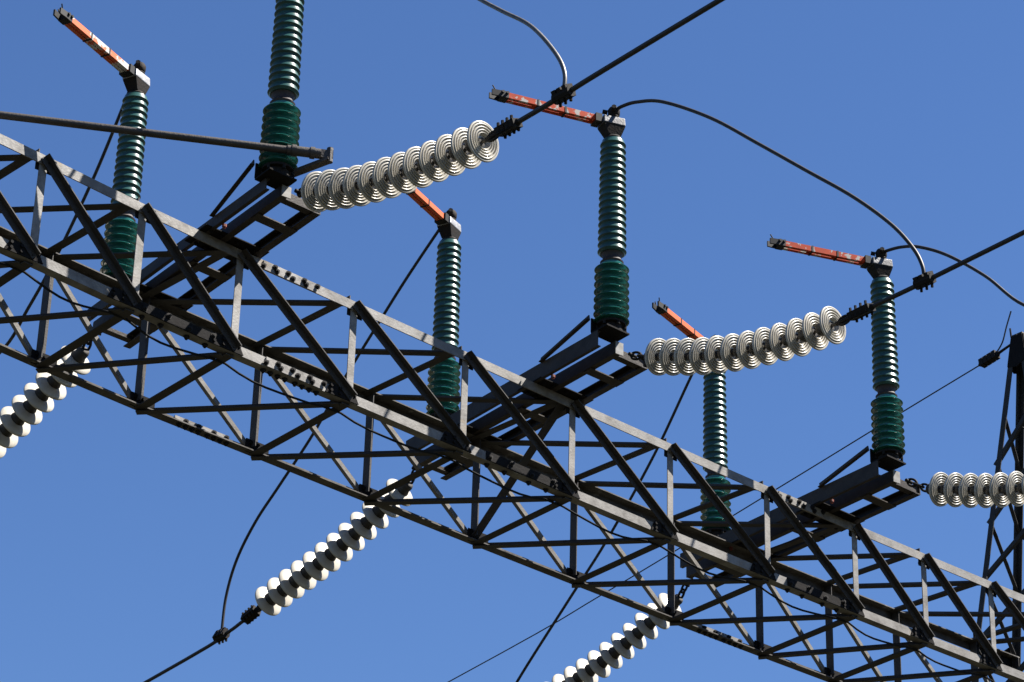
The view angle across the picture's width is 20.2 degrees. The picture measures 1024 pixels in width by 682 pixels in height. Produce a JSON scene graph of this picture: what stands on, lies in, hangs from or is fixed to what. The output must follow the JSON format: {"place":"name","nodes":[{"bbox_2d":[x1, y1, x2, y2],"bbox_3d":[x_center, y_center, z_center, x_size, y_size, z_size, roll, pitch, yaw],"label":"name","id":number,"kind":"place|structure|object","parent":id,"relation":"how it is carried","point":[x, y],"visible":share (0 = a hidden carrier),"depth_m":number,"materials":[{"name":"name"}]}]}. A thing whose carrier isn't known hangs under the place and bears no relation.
{"place":"outdoors","nodes":[
{"label":"outdoors","id":0,"kind":"place"},
{"bbox_2d":[0,0,1023,681],"label":"sky","id":1,"kind":"structure","parent":0,"point":[123,532],"materials":[{"name":"blue"}]},
{"label":"ground","id":2,"kind":"structure","parent":0,"visible":0},
{"bbox_2d":[973,328,1023,681],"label":"lattice mast","id":3,"kind":"object","parent":2,"relation":"on","point":[1015,364],"visible":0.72,"depth_m":25.82,"materials":[{"name":"metal"}]},
{"bbox_2d":[0,134,1023,681],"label":"lattice girder","id":4,"kind":"object","parent":3,"relation":"attached to","point":[22,248],"visible":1,"depth_m":20.74,"materials":[{"name":"metal"}]},
{"bbox_2d":[87,160,320,348],"bbox_3d":[-2.151,-0.582,19.595,0.547,0.269,2.652,20,-33,-31],"label":"support frame","id":5,"kind":"object","parent":4,"relation":"on","point":[279,182],"visible":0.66,"depth_m":19.11,"materials":[{"name":"metal"}]},
{"bbox_2d":[0,340,92,457],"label":"insulator string","id":6,"kind":"object","parent":5,"relation":"attached to","point":[26,409],"visible":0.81,"depth_m":20.64,"materials":[{"name":"white ceramic"}]},
{"bbox_2d":[53,4,149,278],"bbox_3d":[-2.975,-1.357,20.181,0.260,1.895,1.114,-16,-32,30],"label":"post insulator","id":7,"kind":"object","parent":5,"relation":"on","point":[120,233],"visible":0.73,"depth_m":20.44,"materials":[{"name":"ceramic"}]},
{"bbox_2d":[0,92,127,353],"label":"jumper cable","id":8,"kind":"object","parent":7,"relation":"attached to","point":[8,342],"visible":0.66,"depth_m":20.95,"materials":[{"name":"rubber"}]},
{"bbox_2d":[0,111,333,176],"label":"drive rod","id":9,"kind":"object","parent":5,"relation":"on","point":[324,157],"visible":1,"depth_m":18.52,"materials":[{"name":"grey metal"}]},
{"bbox_2d":[258,0,304,174],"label":"post insulator","id":10,"kind":"object","parent":5,"relation":"on","point":[281,118],"visible":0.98,"depth_m":18.90,"materials":[{"name":"ceramic"}]},
{"bbox_2d":[294,115,522,211],"bbox_3d":[-0.679,-1.102,17.933,0.266,0.533,2.082,25,-36,-38],"label":"insulator string","id":11,"kind":"object","parent":5,"relation":"attached to","point":[458,151],"visible":1,"depth_m":17.82,"materials":[{"name":"white ceramic"}]},
{"bbox_2d":[518,0,724,123],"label":"conductor","id":12,"kind":"object","parent":11,"relation":"attached to","point":[634,51],"visible":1,"depth_m":16.64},
{"bbox_2d":[478,0,575,106],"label":"jumper cable","id":13,"kind":"object","parent":12,"relation":"attached to","point":[563,93],"visible":1,"depth_m":17.09,"materials":[{"name":"rubber"}]},
{"bbox_2d":[0,262,994,681],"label":"control cable","id":14,"kind":"object","parent":4,"relation":"hanging from","point":[474,472],"visible":1,"depth_m":20.22,"materials":[{"name":"black plastic"}]},
{"bbox_2d":[406,315,647,479],"bbox_3d":[0.072,0.429,21.354,0.558,0.309,2.644,20,-33,-31],"label":"support frame","id":15,"kind":"object","parent":4,"relation":"attached to","point":[542,371],"visible":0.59,"depth_m":20.87,"materials":[{"name":"metal"}]},
{"bbox_2d":[240,466,415,624],"bbox_3d":[-1.452,1.629,22.678,0.266,0.783,2.040,25,-36,-38],"label":"insulator string","id":16,"kind":"object","parent":15,"relation":"attached to","point":[287,586],"visible":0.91,"depth_m":22.60,"materials":[{"name":"white ceramic"}]},
{"bbox_2d":[144,620,242,681],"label":"conductor","id":17,"kind":"object","parent":16,"relation":"attached to","point":[209,645],"visible":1,"depth_m":23.52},
{"bbox_2d":[406,188,460,418],"bbox_3d":[-0.742,-0.362,21.957,0.260,1.895,1.114,-16,-32,30],"label":"post insulator","id":18,"kind":"object","parent":15,"relation":"on","point":[443,379],"visible":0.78,"depth_m":22.24,"materials":[{"name":"ceramic"}]},
{"bbox_2d":[212,229,438,644],"bbox_3d":[-1.438,0.742,23.034,0.100,2.820,2.852,23,-34,-35],"label":"jumper cable","id":19,"kind":"object","parent":18,"relation":"attached to","point":[219,635],"visible":0.77,"depth_m":23.30,"materials":[{"name":"rubber"}]},
{"bbox_2d":[489,85,628,329],"bbox_3d":[0.324,-0.963,20.752,1.114,1.895,0.260,10,-29,-15],"label":"post insulator","id":20,"kind":"object","parent":15,"relation":"on","point":[611,290],"visible":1,"depth_m":20.82,"materials":[{"name":"ceramic"}]},
{"bbox_2d":[617,99,936,291],"bbox_3d":[1.753,-1.037,19.912,2.739,2.453,0.106,-22,-36,38],"label":"jumper cable","id":21,"kind":"object","parent":20,"relation":"attached to","point":[923,280],"visible":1,"depth_m":19.49,"materials":[{"name":"rubber"}]},
{"bbox_2d":[628,300,875,375],"bbox_3d":[1.605,-0.007,19.607,0.266,0.583,2.217,25,-36,-38],"label":"insulator string","id":22,"kind":"object","parent":15,"relation":"attached to","point":[732,352],"visible":1,"depth_m":19.49,"materials":[{"name":"white ceramic"}]},
{"bbox_2d":[872,230,1023,307],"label":"conductor","id":23,"kind":"object","parent":22,"relation":"attached to","point":[954,266],"visible":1,"depth_m":18.39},
{"bbox_2d":[680,446,920,587],"bbox_3d":[2.280,1.425,23.103,0.558,0.309,2.644,20,-33,-31],"label":"support frame","id":24,"kind":"object","parent":4,"relation":"on","point":[866,483],"visible":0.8,"depth_m":22.59,"materials":[{"name":"metal"}]},
{"bbox_2d":[552,585,689,681],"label":"insulator string","id":25,"kind":"object","parent":24,"relation":"hanging from","point":[593,666],"visible":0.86,"depth_m":24.21,"materials":[{"name":"white ceramic"}]},
{"bbox_2d":[652,297,730,535],"bbox_3d":[1.447,0.639,23.720,0.259,1.895,1.115,-18,-33,32],"label":"post insulator","id":26,"kind":"object","parent":24,"relation":"on","point":[715,449],"visible":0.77,"depth_m":23.93,"materials":[{"name":"ceramic"}]},
{"bbox_2d":[516,374,693,681],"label":"jumper cable","id":27,"kind":"object","parent":26,"relation":"attached to","point":[603,546],"visible":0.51,"depth_m":24.73,"materials":[{"name":"rubber"}]},
{"bbox_2d":[767,234,905,459],"bbox_3d":[2.528,0.041,22.515,1.115,1.895,0.259,9,-28,-14],"label":"post insulator","id":28,"kind":"object","parent":24,"relation":"on","point":[887,424],"visible":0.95,"depth_m":22.57,"materials":[{"name":"ceramic"}]},
{"bbox_2d":[884,245,1023,306],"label":"jumper cable","id":29,"kind":"object","parent":28,"relation":"attached to","point":[1004,291],"visible":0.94,"depth_m":22.39,"materials":[{"name":"rubber"}]},
{"bbox_2d":[905,471,1023,507],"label":"insulator string","id":30,"kind":"object","parent":24,"relation":"attached to","point":[984,490],"visible":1,"depth_m":21.58,"materials":[{"name":"white ceramic"}]},
{"bbox_2d":[448,311,1011,681],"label":"shield wire","id":31,"kind":"object","parent":3,"relation":"attached to","point":[988,359],"visible":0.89,"depth_m":27.16,"materials":[{"name":"metal"}]}
]}

